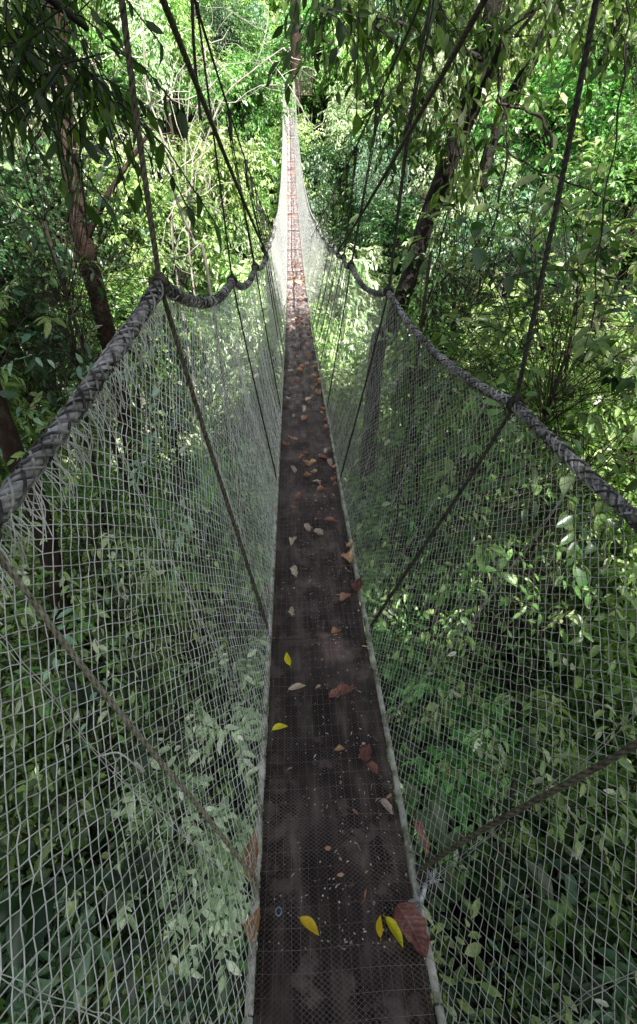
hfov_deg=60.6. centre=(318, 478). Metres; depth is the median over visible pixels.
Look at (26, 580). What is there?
understorey tree
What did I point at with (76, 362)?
understorey tree
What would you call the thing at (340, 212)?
rainforest tree
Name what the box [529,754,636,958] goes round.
leafy bush
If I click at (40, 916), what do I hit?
leafy bush
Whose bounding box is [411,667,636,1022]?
understorey tree
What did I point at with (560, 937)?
leafy bush
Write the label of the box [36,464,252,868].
understorey tree
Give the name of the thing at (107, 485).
fan palm
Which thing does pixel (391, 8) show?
rainforest tree
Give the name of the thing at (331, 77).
rainforest tree
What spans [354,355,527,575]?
understorey tree
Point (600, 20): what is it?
rainforest tree
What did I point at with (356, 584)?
fallen leaf
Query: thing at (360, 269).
rainforest tree
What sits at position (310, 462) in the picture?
fallen leaf
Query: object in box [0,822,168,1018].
leafy bush
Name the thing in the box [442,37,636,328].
rainforest tree
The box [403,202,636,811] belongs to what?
understorey tree
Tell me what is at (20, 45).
canopy tree
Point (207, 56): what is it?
rainforest tree
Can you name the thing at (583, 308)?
understorey tree
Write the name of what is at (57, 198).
rainforest tree
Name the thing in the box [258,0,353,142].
rainforest tree
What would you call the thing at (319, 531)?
fallen leaf
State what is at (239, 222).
rainforest tree
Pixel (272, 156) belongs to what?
rainforest tree
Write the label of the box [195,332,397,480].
rainforest tree
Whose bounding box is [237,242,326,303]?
rainforest tree
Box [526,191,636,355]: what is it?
rainforest tree
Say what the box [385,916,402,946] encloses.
yellow leaf
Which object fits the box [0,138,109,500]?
rainforest tree
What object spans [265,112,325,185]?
rainforest tree
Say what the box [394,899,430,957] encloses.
fallen leaf
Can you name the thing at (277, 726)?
yellow leaf
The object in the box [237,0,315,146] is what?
rainforest tree
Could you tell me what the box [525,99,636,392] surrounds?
rainforest tree
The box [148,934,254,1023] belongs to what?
leafy bush
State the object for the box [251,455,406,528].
rainforest tree
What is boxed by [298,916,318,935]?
yellow leaf
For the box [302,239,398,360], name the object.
rainforest tree
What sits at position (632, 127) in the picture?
rainforest tree
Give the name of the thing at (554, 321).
rainforest tree
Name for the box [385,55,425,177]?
rainforest tree
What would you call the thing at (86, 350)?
understorey tree
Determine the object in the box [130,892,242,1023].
leafy bush
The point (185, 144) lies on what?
bare branch tree
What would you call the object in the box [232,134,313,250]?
rainforest tree
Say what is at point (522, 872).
leafy bush
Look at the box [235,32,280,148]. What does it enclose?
rainforest tree
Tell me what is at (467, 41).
rainforest tree
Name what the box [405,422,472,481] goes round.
rainforest tree
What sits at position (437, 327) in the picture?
understorey tree
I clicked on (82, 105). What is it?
rainforest tree
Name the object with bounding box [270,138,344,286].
rainforest tree
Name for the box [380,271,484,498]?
rainforest tree
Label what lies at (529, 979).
leafy bush
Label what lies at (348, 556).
fallen leaf
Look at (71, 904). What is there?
leafy bush
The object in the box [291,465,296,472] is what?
fallen leaf
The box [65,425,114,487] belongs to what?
rainforest tree
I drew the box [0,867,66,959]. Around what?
leafy bush
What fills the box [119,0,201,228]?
rainforest tree
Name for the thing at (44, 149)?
rainforest tree
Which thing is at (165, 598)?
rainforest tree
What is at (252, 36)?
rainforest tree
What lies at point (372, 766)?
fallen leaf
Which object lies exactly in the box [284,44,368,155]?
rainforest tree
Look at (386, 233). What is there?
rainforest tree
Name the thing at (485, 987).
leafy bush
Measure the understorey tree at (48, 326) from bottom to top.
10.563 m
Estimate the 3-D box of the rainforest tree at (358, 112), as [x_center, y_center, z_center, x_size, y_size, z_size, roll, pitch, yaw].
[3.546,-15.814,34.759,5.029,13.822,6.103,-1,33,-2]
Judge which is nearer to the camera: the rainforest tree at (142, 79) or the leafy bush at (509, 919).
the leafy bush at (509, 919)
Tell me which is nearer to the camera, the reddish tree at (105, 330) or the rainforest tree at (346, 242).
the reddish tree at (105, 330)
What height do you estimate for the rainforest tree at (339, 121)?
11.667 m
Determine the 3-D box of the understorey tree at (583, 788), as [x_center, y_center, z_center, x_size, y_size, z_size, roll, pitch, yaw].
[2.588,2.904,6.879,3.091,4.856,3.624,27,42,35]
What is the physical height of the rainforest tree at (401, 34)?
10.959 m
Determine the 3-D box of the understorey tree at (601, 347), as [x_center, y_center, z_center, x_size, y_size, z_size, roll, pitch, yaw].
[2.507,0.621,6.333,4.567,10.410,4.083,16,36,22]
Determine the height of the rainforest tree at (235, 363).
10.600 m
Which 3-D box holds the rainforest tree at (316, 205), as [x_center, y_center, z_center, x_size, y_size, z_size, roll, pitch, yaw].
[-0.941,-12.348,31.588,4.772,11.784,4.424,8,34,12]
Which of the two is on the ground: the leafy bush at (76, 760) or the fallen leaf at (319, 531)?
the leafy bush at (76, 760)
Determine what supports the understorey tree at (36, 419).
on the ground
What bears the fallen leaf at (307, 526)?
on the suspension bridge
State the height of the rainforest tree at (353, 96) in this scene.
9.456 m
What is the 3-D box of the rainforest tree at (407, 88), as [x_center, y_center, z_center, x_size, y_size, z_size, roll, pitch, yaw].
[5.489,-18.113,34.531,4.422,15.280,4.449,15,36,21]
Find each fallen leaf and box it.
[242,829,258,893]
[243,906,260,947]
[288,683,305,689]
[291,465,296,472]
[294,491,301,498]
[303,459,315,465]
[304,523,310,530]
[314,528,323,534]
[317,454,330,460]
[317,485,325,490]
[323,517,338,521]
[325,684,356,700]
[327,458,332,465]
[331,627,341,632]
[333,744,344,750]
[339,592,350,601]
[341,550,352,562]
[346,542,354,547]
[351,578,361,593]
[358,744,371,762]
[366,761,377,773]
[380,798,392,813]
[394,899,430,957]
[412,815,429,857]
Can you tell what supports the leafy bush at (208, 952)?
on the ground
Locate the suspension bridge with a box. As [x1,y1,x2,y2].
[0,0,636,1023]
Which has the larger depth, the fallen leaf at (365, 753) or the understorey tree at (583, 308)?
the understorey tree at (583, 308)
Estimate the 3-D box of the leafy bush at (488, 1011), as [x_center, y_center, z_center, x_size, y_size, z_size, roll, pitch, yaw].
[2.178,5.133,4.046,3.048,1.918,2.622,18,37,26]
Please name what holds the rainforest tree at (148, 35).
on the ground
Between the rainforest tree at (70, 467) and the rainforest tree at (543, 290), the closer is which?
the rainforest tree at (70, 467)
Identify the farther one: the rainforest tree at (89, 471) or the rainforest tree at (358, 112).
the rainforest tree at (358, 112)
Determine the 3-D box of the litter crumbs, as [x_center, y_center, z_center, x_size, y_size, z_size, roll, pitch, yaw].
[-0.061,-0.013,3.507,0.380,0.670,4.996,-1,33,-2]
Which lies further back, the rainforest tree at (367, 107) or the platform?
the rainforest tree at (367, 107)
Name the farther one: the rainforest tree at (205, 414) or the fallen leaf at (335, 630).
the rainforest tree at (205, 414)
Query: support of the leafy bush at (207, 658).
on the ground
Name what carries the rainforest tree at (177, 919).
on the ground
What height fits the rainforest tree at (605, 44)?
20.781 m
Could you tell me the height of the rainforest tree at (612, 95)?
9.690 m
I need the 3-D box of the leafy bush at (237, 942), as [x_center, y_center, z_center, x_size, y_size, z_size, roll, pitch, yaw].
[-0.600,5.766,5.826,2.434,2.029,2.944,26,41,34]
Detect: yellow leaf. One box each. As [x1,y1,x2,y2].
[272,723,286,729]
[284,652,290,664]
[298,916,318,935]
[376,916,382,940]
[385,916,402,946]
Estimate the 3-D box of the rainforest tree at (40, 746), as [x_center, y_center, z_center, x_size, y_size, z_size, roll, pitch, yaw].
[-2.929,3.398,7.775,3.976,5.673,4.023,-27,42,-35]
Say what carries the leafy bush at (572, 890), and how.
on the ground
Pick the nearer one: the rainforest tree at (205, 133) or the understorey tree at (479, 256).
the understorey tree at (479, 256)
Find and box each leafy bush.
[0,587,270,1021]
[0,699,250,1007]
[0,719,88,892]
[0,774,143,1023]
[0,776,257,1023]
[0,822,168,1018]
[0,846,206,1023]
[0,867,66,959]
[0,946,64,1023]
[2,736,98,932]
[6,889,243,1023]
[19,601,217,897]
[30,855,249,1023]
[53,852,259,1023]
[63,595,445,930]
[95,610,423,957]
[96,743,469,1023]
[103,554,520,1016]
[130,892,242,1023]
[139,900,257,1023]
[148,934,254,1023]
[172,989,243,1019]
[182,596,254,805]
[184,585,439,635]
[189,914,256,1023]
[196,965,244,1023]
[210,873,260,984]
[231,487,636,925]
[366,594,603,964]
[372,574,491,748]
[380,687,487,826]
[395,571,636,974]
[403,814,574,1023]
[412,877,618,1023]
[431,972,636,1023]
[445,965,495,1023]
[456,808,636,960]
[479,981,534,1023]
[485,866,627,1023]
[500,740,636,1008]
[502,872,636,1023]
[503,883,636,1023]
[504,837,636,1023]
[506,810,636,1016]
[510,715,635,906]
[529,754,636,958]
[605,954,633,1023]
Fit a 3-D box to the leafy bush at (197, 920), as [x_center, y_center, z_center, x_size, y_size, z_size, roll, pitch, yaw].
[-1.183,3.502,7.744,5.582,3.143,4.950,12,35,18]
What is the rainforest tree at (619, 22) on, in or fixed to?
on the ground
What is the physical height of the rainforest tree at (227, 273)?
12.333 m
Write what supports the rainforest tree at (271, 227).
on the ground
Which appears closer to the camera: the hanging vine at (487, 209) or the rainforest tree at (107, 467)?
the hanging vine at (487, 209)
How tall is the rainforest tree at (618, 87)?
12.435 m
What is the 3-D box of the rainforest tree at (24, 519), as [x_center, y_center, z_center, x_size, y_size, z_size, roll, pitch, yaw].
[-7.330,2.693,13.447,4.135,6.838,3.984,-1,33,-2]
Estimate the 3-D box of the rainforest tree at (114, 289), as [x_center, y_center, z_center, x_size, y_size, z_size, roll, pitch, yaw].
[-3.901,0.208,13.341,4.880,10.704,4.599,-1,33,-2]
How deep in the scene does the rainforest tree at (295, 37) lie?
36.87 m
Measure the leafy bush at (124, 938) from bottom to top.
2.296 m
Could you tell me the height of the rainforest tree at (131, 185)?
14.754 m
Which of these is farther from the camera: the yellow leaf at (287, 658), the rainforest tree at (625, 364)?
the rainforest tree at (625, 364)
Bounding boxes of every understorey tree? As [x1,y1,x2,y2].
[0,0,231,569]
[0,90,224,531]
[0,125,251,525]
[0,181,221,730]
[0,414,242,704]
[0,454,204,811]
[0,552,248,926]
[0,653,221,1023]
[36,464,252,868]
[347,0,636,617]
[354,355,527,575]
[359,36,636,688]
[368,270,551,635]
[377,3,636,610]
[379,73,521,712]
[382,190,636,800]
[386,585,636,924]
[387,388,636,779]
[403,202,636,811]
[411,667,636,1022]
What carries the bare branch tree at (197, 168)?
on the ground
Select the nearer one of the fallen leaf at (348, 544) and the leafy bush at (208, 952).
the fallen leaf at (348, 544)
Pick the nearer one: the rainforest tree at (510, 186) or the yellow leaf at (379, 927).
the yellow leaf at (379, 927)
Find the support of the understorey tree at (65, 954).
on the ground
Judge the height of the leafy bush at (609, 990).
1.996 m
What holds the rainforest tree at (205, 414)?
on the ground
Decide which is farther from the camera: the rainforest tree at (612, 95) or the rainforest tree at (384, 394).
the rainforest tree at (612, 95)
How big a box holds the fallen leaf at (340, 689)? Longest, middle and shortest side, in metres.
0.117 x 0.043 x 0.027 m
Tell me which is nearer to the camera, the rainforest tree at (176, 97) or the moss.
the moss
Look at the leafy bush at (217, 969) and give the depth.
5.70 m
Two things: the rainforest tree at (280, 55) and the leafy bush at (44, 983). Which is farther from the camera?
the rainforest tree at (280, 55)
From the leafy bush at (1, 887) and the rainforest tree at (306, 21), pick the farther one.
the rainforest tree at (306, 21)
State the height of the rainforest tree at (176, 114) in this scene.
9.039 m
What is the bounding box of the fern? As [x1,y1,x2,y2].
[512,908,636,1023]
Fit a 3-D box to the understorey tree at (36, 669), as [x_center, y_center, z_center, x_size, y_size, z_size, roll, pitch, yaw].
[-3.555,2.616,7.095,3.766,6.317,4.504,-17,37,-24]
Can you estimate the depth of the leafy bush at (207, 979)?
5.50 m
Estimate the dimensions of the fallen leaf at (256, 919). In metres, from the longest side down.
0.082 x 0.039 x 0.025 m
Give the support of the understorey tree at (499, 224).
on the ground
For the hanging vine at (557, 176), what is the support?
hanging from the leaning tree at (486, 56)
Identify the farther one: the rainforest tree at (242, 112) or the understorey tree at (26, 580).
the rainforest tree at (242, 112)
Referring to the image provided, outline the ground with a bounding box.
[1,0,636,1023]
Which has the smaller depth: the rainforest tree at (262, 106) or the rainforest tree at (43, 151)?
the rainforest tree at (43, 151)
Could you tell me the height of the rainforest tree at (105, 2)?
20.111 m
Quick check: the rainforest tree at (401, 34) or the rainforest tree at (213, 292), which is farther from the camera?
the rainforest tree at (401, 34)
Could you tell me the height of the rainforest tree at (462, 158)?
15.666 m
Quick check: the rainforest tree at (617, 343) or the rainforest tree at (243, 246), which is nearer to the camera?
the rainforest tree at (617, 343)
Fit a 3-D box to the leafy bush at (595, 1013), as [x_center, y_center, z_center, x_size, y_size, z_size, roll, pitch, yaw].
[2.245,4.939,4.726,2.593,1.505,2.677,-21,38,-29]
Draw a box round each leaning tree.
[0,382,101,787]
[256,0,636,559]
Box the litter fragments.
[279,358,406,902]
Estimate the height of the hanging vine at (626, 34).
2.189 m
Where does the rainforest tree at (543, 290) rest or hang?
on the ground
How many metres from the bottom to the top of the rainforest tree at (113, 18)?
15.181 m
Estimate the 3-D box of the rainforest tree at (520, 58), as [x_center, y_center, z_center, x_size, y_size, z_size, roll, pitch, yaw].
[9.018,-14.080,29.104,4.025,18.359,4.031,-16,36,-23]
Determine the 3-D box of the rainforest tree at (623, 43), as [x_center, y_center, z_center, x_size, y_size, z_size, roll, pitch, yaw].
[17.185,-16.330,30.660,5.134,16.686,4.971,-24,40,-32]
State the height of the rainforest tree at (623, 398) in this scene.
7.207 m
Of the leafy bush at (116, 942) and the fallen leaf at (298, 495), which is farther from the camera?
the leafy bush at (116, 942)
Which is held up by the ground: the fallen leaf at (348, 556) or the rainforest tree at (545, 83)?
the rainforest tree at (545, 83)
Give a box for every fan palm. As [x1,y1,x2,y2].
[81,446,229,530]
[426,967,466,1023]
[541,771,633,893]
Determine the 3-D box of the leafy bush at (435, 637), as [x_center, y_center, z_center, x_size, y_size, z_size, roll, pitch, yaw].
[1.972,3.136,10.386,6.479,3.889,6.275,17,37,25]
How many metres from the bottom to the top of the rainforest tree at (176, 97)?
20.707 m
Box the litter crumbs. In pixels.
[267,380,400,950]
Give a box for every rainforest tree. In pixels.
[0,0,68,388]
[0,0,112,379]
[0,137,138,413]
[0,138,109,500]
[0,289,67,517]
[0,464,89,610]
[0,479,251,797]
[0,544,245,884]
[3,117,63,405]
[8,471,268,669]
[21,0,108,77]
[29,95,66,242]
[31,405,89,484]
[35,263,250,466]
[41,134,202,460]
[48,70,126,192]
[53,328,209,509]
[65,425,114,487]
[65,453,124,503]
[68,14,155,158]
[68,621,368,992]
[82,0,152,178]
[84,1,174,127]
[86,432,279,640]
[90,0,135,178]
[98,172,248,433]
[98,450,263,544]
[103,239,205,430]
[106,0,188,278]
[118,102,183,193]
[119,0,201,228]
[123,13,226,136]
[143,410,198,453]
[144,290,271,417]
[159,10,229,133]
[160,118,277,304]
[160,278,286,483]
[163,470,428,758]
[172,63,184,160]
[173,38,308,263]
[183,392,221,435]
[185,420,277,521]
[188,76,252,179]
[189,0,273,69]
[193,181,276,268]
[194,0,260,67]
[194,0,270,146]
[194,54,250,180]
[194,252,246,295]
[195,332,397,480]
[197,242,250,273]
[199,177,285,280]
[202,248,285,425]
[219,288,359,430]
[221,138,281,251]
[225,0,318,59]
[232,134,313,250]
[232,253,395,430]
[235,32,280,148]
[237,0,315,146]
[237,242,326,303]
[248,37,333,137]
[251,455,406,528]
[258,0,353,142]
[263,209,306,257]
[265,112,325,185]
[266,149,343,257]
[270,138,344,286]
[283,0,346,130]
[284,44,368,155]
[290,0,300,133]
[299,208,359,296]
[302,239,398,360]
[309,80,365,245]
[311,180,364,252]
[313,0,395,108]
[316,15,377,109]
[322,67,380,114]
[322,223,359,256]
[323,116,416,273]
[328,86,370,153]
[329,368,431,507]
[331,306,545,475]
[333,111,419,315]
[337,457,451,625]
[338,100,409,276]
[344,459,501,658]
[348,141,427,271]
[348,185,445,392]
[360,30,411,122]
[366,0,432,96]
[367,600,603,922]
[380,10,435,87]
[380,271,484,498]
[380,359,398,417]
[383,42,447,230]
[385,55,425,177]
[385,114,473,286]
[392,43,481,297]
[392,150,535,298]
[401,146,636,355]
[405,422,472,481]
[408,462,617,705]
[420,263,636,618]
[421,123,501,289]
[427,63,488,315]
[437,273,490,309]
[440,0,507,40]
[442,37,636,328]
[454,26,499,66]
[467,0,565,314]
[468,548,636,907]
[470,116,581,316]
[475,53,605,318]
[476,348,636,713]
[492,57,553,303]
[520,0,581,69]
[520,243,579,345]
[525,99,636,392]
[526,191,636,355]
[539,0,636,358]
[541,291,594,352]
[549,0,635,299]
[550,24,623,83]
[571,8,636,86]
[580,68,636,335]
[582,360,636,432]
[593,57,636,128]
[601,23,636,64]
[602,18,636,133]
[611,324,636,404]
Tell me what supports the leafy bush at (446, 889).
on the ground
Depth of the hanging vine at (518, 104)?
5.13 m
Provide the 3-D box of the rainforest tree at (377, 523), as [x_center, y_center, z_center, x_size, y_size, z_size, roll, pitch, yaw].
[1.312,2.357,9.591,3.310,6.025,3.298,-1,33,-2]
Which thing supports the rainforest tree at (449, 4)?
on the ground
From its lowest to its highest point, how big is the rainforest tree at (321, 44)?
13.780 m
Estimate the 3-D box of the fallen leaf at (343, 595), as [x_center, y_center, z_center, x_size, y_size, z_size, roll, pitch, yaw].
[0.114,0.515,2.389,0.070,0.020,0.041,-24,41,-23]
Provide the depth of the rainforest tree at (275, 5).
44.73 m
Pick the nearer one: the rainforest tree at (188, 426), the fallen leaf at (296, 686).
the fallen leaf at (296, 686)
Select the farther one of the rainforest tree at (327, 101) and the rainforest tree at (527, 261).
the rainforest tree at (327, 101)
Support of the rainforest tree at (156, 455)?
on the ground
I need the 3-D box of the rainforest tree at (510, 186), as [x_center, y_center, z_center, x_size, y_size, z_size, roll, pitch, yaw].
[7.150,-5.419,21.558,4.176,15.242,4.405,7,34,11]
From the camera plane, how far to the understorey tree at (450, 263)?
5.04 m
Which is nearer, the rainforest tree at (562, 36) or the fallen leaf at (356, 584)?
the fallen leaf at (356, 584)
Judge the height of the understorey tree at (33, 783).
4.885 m
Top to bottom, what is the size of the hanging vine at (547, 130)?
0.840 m
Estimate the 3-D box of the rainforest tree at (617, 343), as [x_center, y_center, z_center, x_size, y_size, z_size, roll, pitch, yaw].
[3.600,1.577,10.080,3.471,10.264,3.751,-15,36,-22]
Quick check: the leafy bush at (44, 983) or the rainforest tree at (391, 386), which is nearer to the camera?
the leafy bush at (44, 983)
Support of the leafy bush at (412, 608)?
on the ground
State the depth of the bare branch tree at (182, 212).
5.82 m
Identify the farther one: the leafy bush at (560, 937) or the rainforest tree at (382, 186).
the rainforest tree at (382, 186)
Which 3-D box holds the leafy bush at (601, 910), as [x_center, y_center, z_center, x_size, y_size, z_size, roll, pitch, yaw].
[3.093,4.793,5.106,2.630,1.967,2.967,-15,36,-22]
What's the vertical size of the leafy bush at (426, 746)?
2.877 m
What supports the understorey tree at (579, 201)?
on the ground
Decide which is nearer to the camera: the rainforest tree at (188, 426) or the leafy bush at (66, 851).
the leafy bush at (66, 851)
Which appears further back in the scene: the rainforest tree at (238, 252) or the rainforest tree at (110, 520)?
the rainforest tree at (238, 252)
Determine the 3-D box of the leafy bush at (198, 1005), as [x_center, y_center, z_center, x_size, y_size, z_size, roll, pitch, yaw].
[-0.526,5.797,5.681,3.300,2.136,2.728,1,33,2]
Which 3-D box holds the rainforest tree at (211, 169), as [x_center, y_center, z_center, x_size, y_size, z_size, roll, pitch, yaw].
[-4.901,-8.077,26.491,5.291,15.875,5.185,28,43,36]
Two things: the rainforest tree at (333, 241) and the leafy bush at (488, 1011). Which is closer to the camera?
the leafy bush at (488, 1011)
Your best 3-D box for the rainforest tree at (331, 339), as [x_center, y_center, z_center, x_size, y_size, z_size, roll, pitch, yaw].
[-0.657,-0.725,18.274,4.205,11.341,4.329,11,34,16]
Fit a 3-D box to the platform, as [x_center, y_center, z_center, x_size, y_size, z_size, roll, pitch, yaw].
[-1.377,-26.790,36.926,1.980,1.450,1.050,-1,33,-2]
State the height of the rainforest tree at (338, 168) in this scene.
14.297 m
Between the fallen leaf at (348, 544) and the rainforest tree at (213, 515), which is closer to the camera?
the fallen leaf at (348, 544)
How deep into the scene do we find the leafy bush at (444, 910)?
6.10 m
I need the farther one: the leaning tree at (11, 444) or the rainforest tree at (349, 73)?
the rainforest tree at (349, 73)
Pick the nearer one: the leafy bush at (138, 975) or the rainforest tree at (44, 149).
the leafy bush at (138, 975)
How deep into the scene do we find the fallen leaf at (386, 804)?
1.53 m
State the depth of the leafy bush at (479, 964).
5.46 m
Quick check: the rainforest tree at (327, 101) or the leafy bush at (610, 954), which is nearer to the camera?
the leafy bush at (610, 954)
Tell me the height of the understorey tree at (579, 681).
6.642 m
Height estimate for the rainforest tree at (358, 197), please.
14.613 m
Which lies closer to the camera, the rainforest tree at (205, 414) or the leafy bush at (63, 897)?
the leafy bush at (63, 897)
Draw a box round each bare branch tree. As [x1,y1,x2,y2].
[2,0,244,546]
[111,30,289,546]
[144,0,330,453]
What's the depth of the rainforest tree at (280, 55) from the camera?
39.77 m
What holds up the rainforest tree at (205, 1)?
on the ground
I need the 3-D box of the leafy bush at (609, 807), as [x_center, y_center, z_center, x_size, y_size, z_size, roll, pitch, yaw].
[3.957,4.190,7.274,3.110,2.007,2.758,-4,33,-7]
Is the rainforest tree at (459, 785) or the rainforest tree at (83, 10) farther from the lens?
the rainforest tree at (83, 10)
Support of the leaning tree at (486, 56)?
on the ground
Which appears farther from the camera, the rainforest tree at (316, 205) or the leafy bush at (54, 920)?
the rainforest tree at (316, 205)
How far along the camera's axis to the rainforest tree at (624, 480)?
6.30 m
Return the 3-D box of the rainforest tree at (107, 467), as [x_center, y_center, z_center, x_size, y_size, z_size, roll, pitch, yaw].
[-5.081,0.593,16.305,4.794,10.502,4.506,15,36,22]
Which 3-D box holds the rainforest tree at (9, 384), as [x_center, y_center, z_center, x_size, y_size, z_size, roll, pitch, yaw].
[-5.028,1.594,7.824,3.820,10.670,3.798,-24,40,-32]
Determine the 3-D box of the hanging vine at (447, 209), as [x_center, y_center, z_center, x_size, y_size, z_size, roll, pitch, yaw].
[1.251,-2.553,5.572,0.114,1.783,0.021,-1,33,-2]
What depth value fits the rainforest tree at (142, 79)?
43.96 m
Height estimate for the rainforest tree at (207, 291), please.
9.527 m
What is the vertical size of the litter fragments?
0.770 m
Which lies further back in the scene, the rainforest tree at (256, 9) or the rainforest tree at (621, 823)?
the rainforest tree at (256, 9)
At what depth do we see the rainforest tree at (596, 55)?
31.05 m
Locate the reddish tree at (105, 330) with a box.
[46,3,153,534]
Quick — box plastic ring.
[275,906,281,916]
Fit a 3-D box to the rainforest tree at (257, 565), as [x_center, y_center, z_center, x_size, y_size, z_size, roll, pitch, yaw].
[-0.343,2.435,8.808,3.991,5.462,4.258,-1,33,-2]
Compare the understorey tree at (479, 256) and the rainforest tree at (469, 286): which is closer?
the understorey tree at (479, 256)
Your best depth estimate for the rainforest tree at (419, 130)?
27.91 m
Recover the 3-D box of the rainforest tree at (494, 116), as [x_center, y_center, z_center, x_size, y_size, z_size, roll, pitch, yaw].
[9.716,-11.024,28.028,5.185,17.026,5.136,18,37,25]
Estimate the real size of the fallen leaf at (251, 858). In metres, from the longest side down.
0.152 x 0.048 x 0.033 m
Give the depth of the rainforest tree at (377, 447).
15.10 m
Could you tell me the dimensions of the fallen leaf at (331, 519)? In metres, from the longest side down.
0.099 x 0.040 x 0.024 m
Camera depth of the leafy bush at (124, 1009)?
5.75 m
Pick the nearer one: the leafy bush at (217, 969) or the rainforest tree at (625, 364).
the leafy bush at (217, 969)
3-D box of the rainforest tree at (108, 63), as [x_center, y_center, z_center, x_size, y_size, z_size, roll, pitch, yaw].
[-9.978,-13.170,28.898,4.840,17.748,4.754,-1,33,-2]
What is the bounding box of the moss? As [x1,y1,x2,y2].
[319,360,455,1017]
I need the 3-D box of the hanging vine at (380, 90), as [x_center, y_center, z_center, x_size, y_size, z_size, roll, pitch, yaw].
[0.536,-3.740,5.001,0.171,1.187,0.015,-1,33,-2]
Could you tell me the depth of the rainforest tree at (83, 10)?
37.16 m
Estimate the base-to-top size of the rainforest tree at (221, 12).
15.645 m
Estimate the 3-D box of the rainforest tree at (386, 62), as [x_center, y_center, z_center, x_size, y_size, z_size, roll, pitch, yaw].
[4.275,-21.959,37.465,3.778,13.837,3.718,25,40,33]
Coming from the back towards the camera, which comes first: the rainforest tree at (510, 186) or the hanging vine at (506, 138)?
the rainforest tree at (510, 186)
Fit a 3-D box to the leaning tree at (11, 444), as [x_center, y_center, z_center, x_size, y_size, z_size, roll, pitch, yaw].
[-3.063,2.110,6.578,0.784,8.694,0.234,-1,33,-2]
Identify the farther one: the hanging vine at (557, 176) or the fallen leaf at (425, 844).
the hanging vine at (557, 176)
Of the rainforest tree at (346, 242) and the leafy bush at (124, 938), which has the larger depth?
the rainforest tree at (346, 242)
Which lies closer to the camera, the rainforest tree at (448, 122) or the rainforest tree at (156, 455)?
the rainforest tree at (156, 455)
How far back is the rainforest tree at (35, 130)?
15.16 m
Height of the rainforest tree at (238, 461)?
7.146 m
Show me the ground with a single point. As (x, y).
(503, 928)
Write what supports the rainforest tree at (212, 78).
on the ground
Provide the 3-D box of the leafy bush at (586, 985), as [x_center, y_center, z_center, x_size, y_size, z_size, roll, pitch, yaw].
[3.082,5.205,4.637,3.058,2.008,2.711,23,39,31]
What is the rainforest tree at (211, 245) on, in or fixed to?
on the ground
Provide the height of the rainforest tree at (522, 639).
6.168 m
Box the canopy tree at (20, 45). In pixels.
[0,0,221,249]
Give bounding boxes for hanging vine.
[372,0,383,146]
[427,125,456,316]
[445,0,508,278]
[463,100,484,294]
[471,132,492,290]
[496,45,552,147]
[497,143,627,206]
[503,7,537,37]
[515,102,577,243]
[591,0,630,327]
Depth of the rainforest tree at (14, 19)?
16.41 m
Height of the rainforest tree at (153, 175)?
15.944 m
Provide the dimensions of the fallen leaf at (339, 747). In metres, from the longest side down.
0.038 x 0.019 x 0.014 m
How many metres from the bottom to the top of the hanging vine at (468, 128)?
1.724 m
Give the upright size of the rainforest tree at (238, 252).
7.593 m
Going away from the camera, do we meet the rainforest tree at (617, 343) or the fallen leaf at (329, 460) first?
the fallen leaf at (329, 460)
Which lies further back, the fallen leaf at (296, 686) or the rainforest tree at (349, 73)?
the rainforest tree at (349, 73)
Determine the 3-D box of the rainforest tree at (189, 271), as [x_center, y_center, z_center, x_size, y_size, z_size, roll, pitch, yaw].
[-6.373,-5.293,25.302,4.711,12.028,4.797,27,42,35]
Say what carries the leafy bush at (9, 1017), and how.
on the ground
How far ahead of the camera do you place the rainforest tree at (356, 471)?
10.59 m
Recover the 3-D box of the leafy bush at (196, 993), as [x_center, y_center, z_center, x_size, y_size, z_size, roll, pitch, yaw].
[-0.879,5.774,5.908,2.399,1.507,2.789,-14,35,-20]
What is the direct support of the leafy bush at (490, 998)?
on the ground
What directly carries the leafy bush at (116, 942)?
on the ground
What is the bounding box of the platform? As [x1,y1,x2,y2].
[295,69,312,96]

